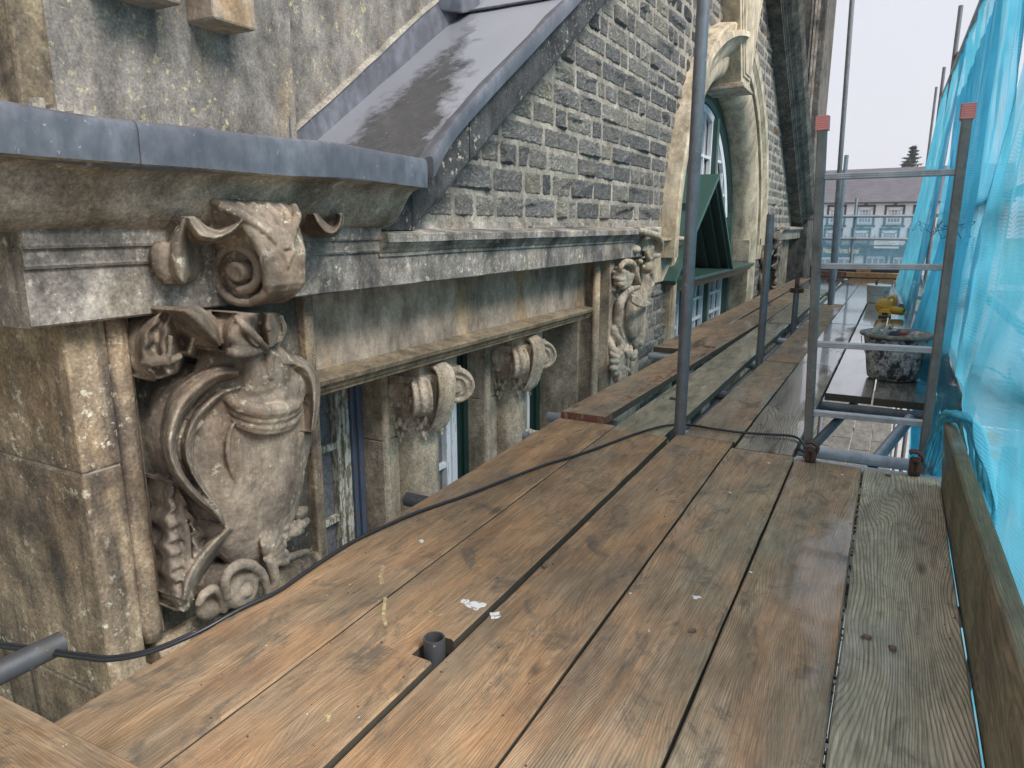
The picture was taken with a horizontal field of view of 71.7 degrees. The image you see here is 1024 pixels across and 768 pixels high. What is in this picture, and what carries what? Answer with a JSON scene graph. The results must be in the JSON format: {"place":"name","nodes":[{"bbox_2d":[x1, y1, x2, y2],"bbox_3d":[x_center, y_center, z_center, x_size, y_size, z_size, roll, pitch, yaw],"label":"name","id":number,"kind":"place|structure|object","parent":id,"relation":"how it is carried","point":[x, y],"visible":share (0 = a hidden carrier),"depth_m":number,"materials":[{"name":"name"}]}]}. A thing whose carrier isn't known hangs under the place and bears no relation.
{"place":"outdoors","nodes":[
{"label":"outdoors","id":0,"kind":"place"},
{"bbox_2d":[601,353,708,406],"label":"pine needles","id":1,"kind":"object","parent":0,"point":[629,396],"visible":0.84,"depth_m":3.83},
{"bbox_2d":[824,436,850,463],"bbox_3d":[3.728,1.046,8.277,0.234,0.038,3.140,7,14,28],"label":"slab","id":2,"kind":"object","parent":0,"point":[839,443],"visible":0.22,"depth_m":9.31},
{"bbox_2d":[808,288,918,323],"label":"ground","id":3,"kind":"structure","parent":0,"point":[824,297],"depth_m":55.99,"materials":[{"name":"grey"}]},
{"bbox_2d":[0,0,836,722],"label":"stone building","id":4,"kind":"structure","parent":3,"relation":"on","point":[290,290],"depth_m":2.29,"materials":[{"name":"beige stone"}]},
{"bbox_2d":[0,632,67,685],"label":"scaffold pole","id":5,"kind":"object","parent":4,"relation":"attached to","point":[22,661],"visible":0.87,"depth_m":1.50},
{"bbox_2d":[0,627,200,657],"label":"cable","id":6,"kind":"object","parent":5,"relation":"hanging from","point":[90,654],"visible":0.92,"depth_m":1.52,"materials":[{"name":"black rubber"}]},
{"bbox_2d":[319,394,336,553],"bbox_3d":[-0.828,2.545,3.241,0.010,5.330,0.633,7,14,28],"label":"window","id":7,"kind":"structure","parent":4,"relation":"in","point":[324,404],"depth_m":2.89,"materials":[{"name":"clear glass"}]},
{"bbox_2d":[438,431,441,489],"bbox_3d":[-0.454,2.395,3.916,0.010,5.330,0.716,7,14,28],"label":"window","id":8,"kind":"structure","parent":4,"relation":"in","point":[439,436],"depth_m":3.62,"materials":[{"name":"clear glass"}]},
{"bbox_2d":[686,119,719,427],"bbox_3d":[1.838,-1.076,7.392,0.015,3.790,3.160,7,14,28],"label":"window","id":9,"kind":"structure","parent":4,"relation":"in","point":[705,407],"depth_m":7.85,"materials":[{"name":"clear glass"}]},
{"bbox_2d":[809,265,898,279],"bbox_3d":[6.081,-1.938,12.330,1.700,0.220,0.050,7,14,28],"label":"timber","id":10,"kind":"object","parent":4,"relation":"attached to","point":[882,271],"visible":0.02,"depth_m":12.23,"materials":[{"name":"brown wood"}]},
{"bbox_2d":[900,145,922,166],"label":"conifer tree","id":11,"kind":"object","parent":3,"relation":"on","point":[912,158],"visible":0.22,"depth_m":83.97,"materials":[{"name":"green plant"}]},
{"bbox_2d":[823,304,918,762],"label":"pavement","id":12,"kind":"structure","parent":0,"point":[901,440],"depth_m":18.29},
{"bbox_2d":[673,0,709,437],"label":"scaffold pole","id":13,"kind":"object","parent":12,"relation":"on","point":[696,127],"visible":0.56,"depth_m":2.76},
{"bbox_2d":[755,214,774,368],"bbox_3d":[1.616,1.929,5.092,0.048,6.126,0.060,7,14,28],"label":"scaffold pole","id":14,"kind":"object","parent":12,"relation":"on","point":[769,230],"visible":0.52,"depth_m":4.51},
{"bbox_2d":[789,278,803,334],"bbox_3d":[2.497,1.812,6.783,0.113,5.618,0.188,7,14,28],"label":"scaffold pole","id":15,"kind":"object","parent":12,"relation":"on","point":[796,290],"visible":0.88,"depth_m":6.16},
{"bbox_2d":[445,282,844,656],"bbox_3d":[2.282,-0.347,5.995,0.048,0.048,15.000,7,14,28],"label":"ledger tube","id":16,"kind":"object","parent":15,"relation":"attached to","point":[739,380],"visible":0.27,"depth_m":4.61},
{"bbox_2d":[423,631,445,670],"bbox_3d":[-0.161,0.829,1.534,0.045,0.624,0.045,7,14,28],"label":"scaffold pole","id":17,"kind":"object","parent":16,"relation":"attached to","point":[434,648],"visible":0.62,"depth_m":1.46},
{"bbox_2d":[522,429,861,492],"bbox_3d":[0.833,0.315,2.782,1.762,0.060,0.048,7,14,27],"label":"transom tube","id":18,"kind":"object","parent":16,"relation":"on","point":[527,433],"visible":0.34,"depth_m":3.15,"materials":[{"name":"grey metal"}]},
{"bbox_2d":[163,429,666,767],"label":"scaffold board","id":19,"kind":"object","parent":18,"relation":"on","point":[341,677],"visible":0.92,"depth_m":1.53,"materials":[{"name":"wood"}]},
{"bbox_2d":[382,597,387,625],"bbox_3d":[-0.290,0.516,1.611,0.013,0.001,0.126,-2,13,-11],"label":"crayon mark","id":20,"kind":"object","parent":19,"relation":"on","point":[384,611],"visible":1,"depth_m":1.61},
{"bbox_2d":[466,601,485,609],"bbox_3d":[-0.084,0.510,1.633,0.044,0.001,0.037,5,14,22],"label":"paint splash","id":21,"kind":"object","parent":19,"relation":"on","point":[475,605],"visible":1,"depth_m":1.63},
{"bbox_2d":[793,457,941,486],"bbox_3d":[1.276,0.324,2.592,0.515,0.047,0.047,6,14,26],"label":"ladder tube","id":22,"kind":"object","parent":18,"relation":"attached to","point":[902,473],"visible":0.19,"depth_m":2.56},
{"bbox_2d":[804,439,819,462],"bbox_3d":[1.113,0.255,2.631,0.052,0.093,0.074,7,14,28],"label":"tube clamp","id":23,"kind":"object","parent":22,"relation":"attached to","point":[811,453],"visible":0.99,"depth_m":2.61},
{"bbox_2d":[908,449,924,475],"bbox_3d":[1.412,0.277,2.476,0.052,0.093,0.074,7,14,28],"label":"tube clamp","id":24,"kind":"object","parent":22,"relation":"attached to","point":[915,465],"visible":1,"depth_m":2.46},
{"bbox_2d":[714,391,939,418],"bbox_3d":[1.625,0.115,3.702,1.260,0.048,0.048,7,14,28],"label":"transom tube","id":25,"kind":"object","parent":16,"relation":"on","point":[843,407],"visible":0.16,"depth_m":3.60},
{"bbox_2d":[813,403,857,445],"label":"brace tube","id":26,"kind":"object","parent":25,"relation":"attached to","point":[824,434],"visible":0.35,"depth_m":3.50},
{"bbox_2d":[817,155,848,433],"bbox_3d":[3.968,0.625,9.207,0.113,6.880,0.084,7,14,28],"label":"scaffold pole","id":27,"kind":"object","parent":12,"relation":"on","point":[842,198],"visible":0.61,"depth_m":8.61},
{"bbox_2d":[823,281,861,305],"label":"scaffold board","id":28,"kind":"object","parent":27,"relation":"on","point":[845,292],"visible":0.75,"depth_m":9.32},
{"bbox_2d":[848,198,857,279],"bbox_3d":[6.019,-0.043,13.002,0.138,6.530,0.098,7,14,28],"label":"scaffold pole","id":29,"kind":"object","parent":12,"relation":"on","point":[853,231],"visible":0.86,"depth_m":12.43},
{"bbox_2d":[823,237,907,240],"bbox_3d":[6.030,-2.544,12.421,2.100,0.048,0.048,7,14,28],"label":"guard rail","id":30,"kind":"object","parent":29,"relation":"attached to","point":[874,239],"visible":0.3,"depth_m":12.28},
{"bbox_2d":[824,215,913,217],"bbox_3d":[6.020,-2.914,12.320,2.100,0.048,0.048,7,14,28],"label":"guard rail","id":31,"kind":"object","parent":29,"relation":"attached to","point":[873,216],"visible":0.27,"depth_m":12.19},
{"bbox_2d":[889,87,937,469],"bbox_3d":[8.561,-1.706,15.261,0.068,8.792,0.048,7,14,28],"label":"pole","id":32,"kind":"object","parent":12,"relation":"on","point":[931,125],"visible":0.35,"depth_m":14.45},
{"bbox_2d":[892,67,945,470],"bbox_3d":[6.766,-0.826,12.026,0.068,8.483,0.048,7,14,28],"label":"pole","id":33,"kind":"object","parent":12,"relation":"on","point":[939,101],"visible":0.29,"depth_m":11.18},
{"bbox_2d":[899,5,963,471],"bbox_3d":[4.988,-0.090,8.807,0.068,8.448,0.048,7,14,28],"label":"pole","id":34,"kind":"object","parent":12,"relation":"on","point":[955,50],"visible":0.3,"depth_m":8.11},
{"bbox_2d":[918,275,925,303],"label":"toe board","id":35,"kind":"object","parent":34,"relation":"attached to","point":[922,286],"visible":0.28,"depth_m":8.34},
{"bbox_2d":[940,0,980,100],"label":"rail tube","id":36,"kind":"object","parent":34,"relation":"attached to","point":[971,24],"visible":0.52,"depth_m":6.27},
{"bbox_2d":[896,36,966,323],"bbox_3d":[5.026,-2.458,8.665,0.346,2.732,6.200,7,14,28],"label":"debris net","id":37,"kind":"object","parent":36,"relation":"hanging from","point":[909,281],"visible":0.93,"depth_m":7.37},
{"bbox_2d":[906,0,1023,541],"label":"debris net","id":38,"kind":"object","parent":36,"relation":"hanging from","point":[1003,95],"visible":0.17,"depth_m":3.98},
{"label":"ledger tube","id":39,"kind":"object","parent":34,"relation":"attached to","visible":0},
{"bbox_2d":[402,492,961,627],"bbox_3d":[0.420,0.485,2.041,1.769,0.048,0.048,7,14,27],"label":"transom tube","id":40,"kind":"object","parent":39,"relation":"on","point":[409,499],"visible":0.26,"depth_m":2.40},
{"bbox_2d":[55,418,613,767],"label":"scaffold board","id":41,"kind":"object","parent":40,"relation":"on","point":[155,715],"visible":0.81,"depth_m":1.56,"materials":[{"name":"wood"}]},
{"bbox_2d":[0,696,139,767],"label":"scaffold board","id":42,"kind":"object","parent":41,"relation":"on","point":[29,738],"visible":1,"depth_m":1.13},
{"bbox_2d":[378,566,384,584],"bbox_3d":[-0.327,0.479,1.778,0.016,0.001,0.099,-2,13,-9],"label":"crayon mark","id":43,"kind":"object","parent":41,"relation":"on","point":[380,576],"visible":1,"depth_m":1.77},
{"bbox_2d":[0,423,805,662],"bbox_3d":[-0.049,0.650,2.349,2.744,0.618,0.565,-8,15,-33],"label":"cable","id":44,"kind":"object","parent":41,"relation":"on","point":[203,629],"visible":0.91,"depth_m":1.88,"materials":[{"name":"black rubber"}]},
{"bbox_2d":[333,435,732,767],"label":"scaffold board","id":45,"kind":"object","parent":40,"relation":"on","point":[450,716],"visible":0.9,"depth_m":1.51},
{"bbox_2d":[490,611,500,618],"bbox_3d":[-0.037,0.519,1.593,0.026,0.001,0.028,-3,13,-11],"label":"paint splash","id":46,"kind":"object","parent":45,"relation":"on","point":[494,615],"visible":1,"depth_m":1.59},
{"bbox_2d":[498,448,793,767],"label":"scaffold board","id":47,"kind":"object","parent":40,"relation":"on","point":[586,717],"visible":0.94,"depth_m":1.49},
{"bbox_2d":[665,459,860,767],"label":"scaffold board","id":48,"kind":"object","parent":40,"relation":"on","point":[762,697],"visible":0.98,"depth_m":1.48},
{"bbox_2d":[826,469,981,767],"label":"scaffold board","id":49,"kind":"object","parent":40,"relation":"on","point":[908,703],"visible":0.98,"depth_m":1.48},
{"bbox_2d":[190,368,955,767],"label":"grit","id":50,"kind":"object","parent":49,"relation":"on","point":[842,618],"visible":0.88,"depth_m":1.68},
{"bbox_2d":[888,644,896,652],"bbox_3d":[0.785,0.545,1.461,0.016,0.007,0.020,6,14,25],"label":"wood chip","id":51,"kind":"object","parent":49,"relation":"on","point":[893,648],"visible":1,"depth_m":1.46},
{"bbox_2d":[941,422,1023,767],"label":"toe board","id":52,"kind":"object","parent":49,"relation":"on","point":[991,606],"visible":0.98,"depth_m":1.32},
{"bbox_2d":[923,410,996,526],"bbox_3d":[1.438,0.335,2.270,0.100,0.491,0.574,3,13,13],"label":"gathered net","id":53,"kind":"object","parent":52,"relation":"attached to","point":[964,418],"visible":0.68,"depth_m":2.27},
{"bbox_2d":[546,412,933,473],"bbox_3d":[0.977,0.252,3.088,1.804,0.048,0.048,7,14,27],"label":"transom tube","id":54,"kind":"object","parent":39,"relation":"on","point":[883,461],"visible":0.42,"depth_m":2.86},
{"bbox_2d":[685,361,797,447],"bbox_3d":[1.270,0.061,3.749,0.222,0.038,1.915,7,14,28],"label":"scaffold board","id":55,"kind":"object","parent":54,"relation":"on","point":[758,389],"visible":0.9,"depth_m":3.48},
{"bbox_2d":[735,323,855,456],"bbox_3d":[1.962,-0.117,4.538,0.228,0.038,4.155,7,14,28],"label":"scaffold board","id":56,"kind":"object","parent":54,"relation":"on","point":[783,412],"visible":0.73,"depth_m":3.50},
{"bbox_2d":[867,414,914,467],"bbox_3d":[1.675,0.246,3.117,0.049,0.099,0.667,10,16,39],"label":"brace tube","id":57,"kind":"object","parent":54,"relation":"attached to","point":[891,441],"visible":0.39,"depth_m":3.07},
{"bbox_2d":[907,377,941,476],"bbox_3d":[2.064,0.941,3.725,0.148,1.850,2.204,7,14,29],"label":"debris net","id":58,"kind":"object","parent":54,"relation":"hanging from","point":[921,387],"visible":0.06,"depth_m":3.61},
{"bbox_2d":[739,338,786,343],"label":"transom tube","id":59,"kind":"object","parent":39,"relation":"on","point":[780,340],"visible":0.04,"depth_m":5.79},
{"bbox_2d":[561,319,758,423],"bbox_3d":[1.255,-0.208,4.851,0.222,0.058,3.894,7,14,28],"label":"scaffold board","id":60,"kind":"object","parent":59,"relation":"on","point":[590,409],"visible":0.9,"depth_m":3.87,"materials":[{"name":"brown wood"}]},
{"bbox_2d":[612,323,788,440],"bbox_3d":[1.456,-0.151,4.699,0.236,0.038,3.925,7,14,28],"label":"scaffold board","id":61,"kind":"object","parent":59,"relation":"on","point":[710,380],"visible":0.83,"depth_m":3.90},
{"bbox_2d":[824,325,884,404],"bbox_3d":[2.449,-0.209,4.947,0.229,0.038,2.975,7,14,28],"label":"scaffold board","id":62,"kind":"object","parent":59,"relation":"on","point":[851,381],"visible":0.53,"depth_m":4.04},
{"bbox_2d":[873,327,924,410],"bbox_3d":[2.648,-0.183,4.832,0.235,0.038,2.975,7,14,28],"label":"scaffold board","id":63,"kind":"object","parent":59,"relation":"on","point":[904,395],"visible":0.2,"depth_m":3.66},
{"bbox_2d":[860,328,932,381],"bbox_3d":[2.178,-0.164,4.033,0.383,0.265,0.383,7,14,28],"label":"mortar tub","id":64,"kind":"object","parent":63,"relation":"on","point":[890,366],"visible":0.84,"depth_m":3.93,"materials":[{"name":"black plastic"}]},
{"bbox_2d":[866,323,882,350],"bbox_3d":[2.050,-0.266,4.015,0.079,0.160,0.034,0,13,-1],"label":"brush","id":65,"kind":"object","parent":64,"relation":"in","point":[877,328],"visible":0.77,"depth_m":3.99,"materials":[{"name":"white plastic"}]},
{"bbox_2d":[882,324,892,334],"bbox_3d":[2.125,-0.266,4.019,0.057,0.154,0.024,-1,13,-4],"label":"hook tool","id":66,"kind":"object","parent":64,"relation":"in","point":[889,326],"visible":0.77,"depth_m":4.00,"materials":[{"name":"grey metal"}]},
{"bbox_2d":[899,329,907,336],"bbox_3d":[2.176,-0.234,3.949,0.044,0.142,0.044,7,14,28],"label":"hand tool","id":67,"kind":"object","parent":64,"relation":"in","point":[903,333],"visible":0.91,"depth_m":3.92,"materials":[{"name":"red plastic"}]},
{"bbox_2d":[648,353,923,381],"bbox_3d":[1.822,-0.107,4.696,1.880,0.048,0.048,7,14,28],"label":"transom tube","id":68,"kind":"object","parent":39,"relation":"on","point":[656,356],"visible":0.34,"depth_m":5.07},
{"bbox_2d":[937,344,967,450],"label":"toe board","id":69,"kind":"object","parent":68,"relation":"on","point":[951,391],"visible":0.21,"depth_m":3.16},
{"bbox_2d":[869,441,889,469],"bbox_3d":[4.151,1.095,8.055,0.234,0.038,3.140,7,14,28],"label":"slab","id":70,"kind":"object","parent":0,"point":[874,446],"visible":0.13,"depth_m":9.19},
{"bbox_2d":[871,406,892,442],"bbox_3d":[5.694,0.471,10.853,0.234,0.038,3.330,7,14,28],"label":"slab","id":71,"kind":"object","parent":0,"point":[881,432],"visible":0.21,"depth_m":9.95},
{"bbox_2d":[821,165,946,280],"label":"hotel","id":72,"kind":"structure","parent":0,"point":[888,196],"depth_m":74.40,"materials":[{"name":"paint"}]},
{"bbox_2d":[821,257,830,262],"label":"window","id":73,"kind":"structure","parent":72,"relation":"in","point":[824,259],"depth_m":77.03,"materials":[{"name":"glass"}]},
{"bbox_2d":[829,209,843,222],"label":"window","id":74,"kind":"structure","parent":72,"relation":"in","point":[831,210],"depth_m":75.89,"materials":[{"name":"glass"}]},
{"bbox_2d":[838,257,849,262],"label":"window","id":75,"kind":"structure","parent":72,"relation":"in","point":[841,259],"depth_m":76.19,"materials":[{"name":"glass"}]},
{"bbox_2d":[854,232,867,242],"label":"window","id":76,"kind":"structure","parent":72,"relation":"in","point":[857,234],"depth_m":74.98,"materials":[{"name":"glass"}]},
{"bbox_2d":[857,209,872,222],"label":"window","id":77,"kind":"structure","parent":72,"relation":"in","point":[861,211],"depth_m":74.44,"materials":[{"name":"glass"}]},
{"bbox_2d":[866,256,884,262],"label":"window","id":78,"kind":"structure","parent":72,"relation":"in","point":[870,259],"depth_m":74.77,"materials":[{"name":"glass"}]},
{"bbox_2d":[882,232,896,237],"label":"window","id":79,"kind":"structure","parent":72,"relation":"in","point":[884,234],"depth_m":73.74,"materials":[{"name":"glass"}]},
{"bbox_2d":[886,209,901,222],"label":"window","id":80,"kind":"structure","parent":72,"relation":"in","point":[890,211],"depth_m":73.20,"materials":[{"name":"glass"}]},
{"bbox_2d":[893,257,902,263],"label":"window","id":81,"kind":"structure","parent":72,"relation":"in","point":[897,260],"depth_m":73.81,"materials":[{"name":"glass"}]},
{"bbox_2d":[826,0,1023,170],"label":"sky","id":82,"kind":"structure","parent":0,"point":[900,49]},
{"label":"scaffold board","id":83,"kind":"object","parent":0,"visible":0},
{"bbox_2d":[803,102,977,748],"bbox_3d":[1.314,0.480,2.756,0.478,2.912,0.194,7,14,28],"label":"aluminium ladder","id":84,"kind":"object","parent":83,"relation":"on","point":[967,115],"visible":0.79,"depth_m":2.51,"materials":[{"name":"grey metal"}]},
{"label":"transom tube","id":85,"kind":"object","parent":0,"visible":0},
{"bbox_2d":[813,400,827,434],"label":"scaffold board","id":86,"kind":"object","parent":85,"relation":"on","point":[815,422],"visible":0.09,"depth_m":10.36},
{"bbox_2d":[813,400,842,445],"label":"scaffold board","id":87,"kind":"object","parent":85,"relation":"on","point":[826,421],"visible":0.14,"depth_m":10.20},
{"bbox_2d":[832,402,858,438],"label":"scaffold board","id":88,"kind":"object","parent":85,"relation":"on","point":[844,428],"visible":0.28,"depth_m":10.00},
{"bbox_2d":[849,391,875,450],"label":"scaffold board","id":89,"kind":"object","parent":85,"relation":"on","point":[861,436],"visible":0.45,"depth_m":9.76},
{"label":"transom tube","id":90,"kind":"object","parent":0,"visible":0},
{"bbox_2d":[824,615,845,763],"bbox_3d":[2.477,1.772,5.022,0.234,0.038,3.900,7,14,28],"label":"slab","id":91,"kind":"object","parent":90,"relation":"on","point":[825,760],"visible":0.07,"depth_m":4.05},
{"bbox_2d":[823,529,855,759],"bbox_3d":[2.269,1.748,5.131,0.234,0.038,3.900,7,14,28],"label":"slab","id":92,"kind":"object","parent":90,"relation":"on","point":[843,615],"visible":0.12,"depth_m":4.93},
{"bbox_2d":[846,449,868,526],"bbox_3d":[3.824,1.119,7.950,0.234,0.038,2.640,7,14,28],"label":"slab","id":93,"kind":"object","parent":90,"relation":"on","point":[854,450],"visible":0.05,"depth_m":8.53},
{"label":"transom tube","id":94,"kind":"object","parent":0,"visible":0},
{"bbox_2d":[653,299,770,353],"bbox_3d":[2.047,-0.614,6.763,0.232,0.038,3.900,7,14,28],"label":"scaffold board","id":95,"kind":"object","parent":94,"relation":"on","point":[718,322],"visible":0.67,"depth_m":6.30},
{"bbox_2d":[741,289,809,320],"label":"scaffold board","id":96,"kind":"object","parent":94,"relation":"on","point":[776,306],"visible":0.59,"depth_m":7.72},
{"bbox_2d":[766,290,827,327],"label":"scaffold board","id":97,"kind":"object","parent":94,"relation":"on","point":[784,315],"visible":0.62,"depth_m":7.30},
{"bbox_2d":[765,304,842,363],"bbox_3d":[2.665,-0.499,6.250,0.216,0.038,3.900,7,14,28],"label":"scaffold board","id":98,"kind":"object","parent":94,"relation":"on","point":[793,348],"visible":0.73,"depth_m":5.42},
{"bbox_2d":[827,0,854,304],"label":"scaffold pole","id":99,"kind":"object","parent":98,"relation":"on","point":[842,135],"visible":0.91,"depth_m":7.49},
{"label":"transom tube","id":100,"kind":"object","parent":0,"visible":0},
{"bbox_2d":[830,288,867,326],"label":"scaffold board","id":101,"kind":"object","parent":100,"relation":"on","point":[852,310],"visible":0.84,"depth_m":7.42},
{"bbox_2d":[887,289,914,327],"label":"scaffold board","id":102,"kind":"object","parent":100,"relation":"on","point":[894,320],"visible":0.32,"depth_m":6.56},
{"bbox_2d":[896,294,904,307],"bbox_3d":[4.331,-0.922,7.907,0.062,0.062,1.150,6,14,26],"label":"loose pipe","id":103,"kind":"object","parent":102,"relation":"on","point":[900,302],"visible":0.83,"depth_m":7.66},
{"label":"transom tube","id":104,"kind":"object","parent":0,"visible":0},
{"bbox_2d":[753,278,810,301],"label":"scaffold board","id":105,"kind":"object","parent":104,"relation":"on","point":[780,291],"visible":0.74,"depth_m":9.75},
{"bbox_2d":[858,289,892,325],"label":"scaffold board","id":106,"kind":"object","parent":104,"relation":"on","point":[869,317],"visible":0.41,"depth_m":6.78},
{"bbox_2d":[866,284,891,302],"bbox_3d":[4.175,-1.034,8.079,0.259,0.203,0.258,7,14,28],"label":"white bucket","id":107,"kind":"object","parent":106,"relation":"on","point":[876,293],"visible":0.81,"depth_m":7.99,"materials":[{"name":"plastic"}]},
{"bbox_2d":[875,295,904,317],"bbox_3d":[3.631,-0.750,6.795,0.258,0.212,0.160,7,14,28],"label":"cordless blower","id":108,"kind":"object","parent":106,"relation":"on","point":[886,307],"visible":1,"depth_m":6.79,"materials":[{"name":"yellow plastic"}]},
{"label":"transom tube","id":109,"kind":"object","parent":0,"visible":0},
{"bbox_2d":[799,276,828,288],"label":"scaffold board","id":110,"kind":"object","parent":109,"relation":"on","point":[805,285],"visible":0.48,"depth_m":10.77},
{"bbox_2d":[820,277,844,289],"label":"scaffold board","id":111,"kind":"object","parent":109,"relation":"on","point":[824,285],"visible":0.47,"depth_m":10.77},
{"bbox_2d":[821,270,845,276],"bbox_3d":[5.448,-1.902,12.192,0.522,0.090,0.120,8,15,33],"label":"timber","id":112,"kind":"object","parent":111,"relation":"on","point":[839,273],"visible":0.56,"depth_m":12.07,"materials":[{"name":"brown wood"}]},
{"bbox_2d":[848,277,863,280],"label":"scaffold board","id":113,"kind":"object","parent":109,"relation":"on","point":[856,279],"visible":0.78,"depth_m":11.58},
{"bbox_2d":[857,278,878,287],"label":"scaffold board","id":114,"kind":"object","parent":109,"relation":"on","point":[864,282],"visible":0.61,"depth_m":11.16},
{"bbox_2d":[878,278,894,288],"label":"scaffold board","id":115,"kind":"object","parent":109,"relation":"on","point":[886,281],"visible":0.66,"depth_m":11.16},
{"bbox_2d":[894,279,898,288],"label":"scaffold board","id":116,"kind":"object","parent":109,"relation":"on","point":[896,285],"visible":0.27,"depth_m":10.41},
{"bbox_2d":[845,272,898,278],"bbox_3d":[6.054,-1.827,11.892,0.824,0.085,0.120,5,14,22],"label":"timber","id":117,"kind":"object","parent":116,"relation":"on","point":[871,275],"visible":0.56,"depth_m":11.85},
{"bbox_3d":[3.688,-0.953,5.898,0.048,0.048,12.000,7,14,28],"label":"guard rail","id":118,"kind":"object","parent":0,"visible":0},
{"bbox_2d":[949,62,1023,767],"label":"debris net","id":119,"kind":"object","parent":118,"relation":"hanging from","point":[989,374],"visible":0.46,"depth_m":2.13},
{"bbox_2d":[913,220,975,238],"bbox_3d":[2.622,-0.763,4.294,0.167,0.609,5.964,6,14,26],"label":"tie wire","id":120,"kind":"object","parent":119,"relation":"attached to","point":[937,227],"visible":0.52,"depth_m":4.25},
{"bbox_2d":[911,0,1002,393],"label":"debris net","id":121,"kind":"object","parent":120,"relation":"hanging from","point":[983,72],"visible":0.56,"depth_m":3.59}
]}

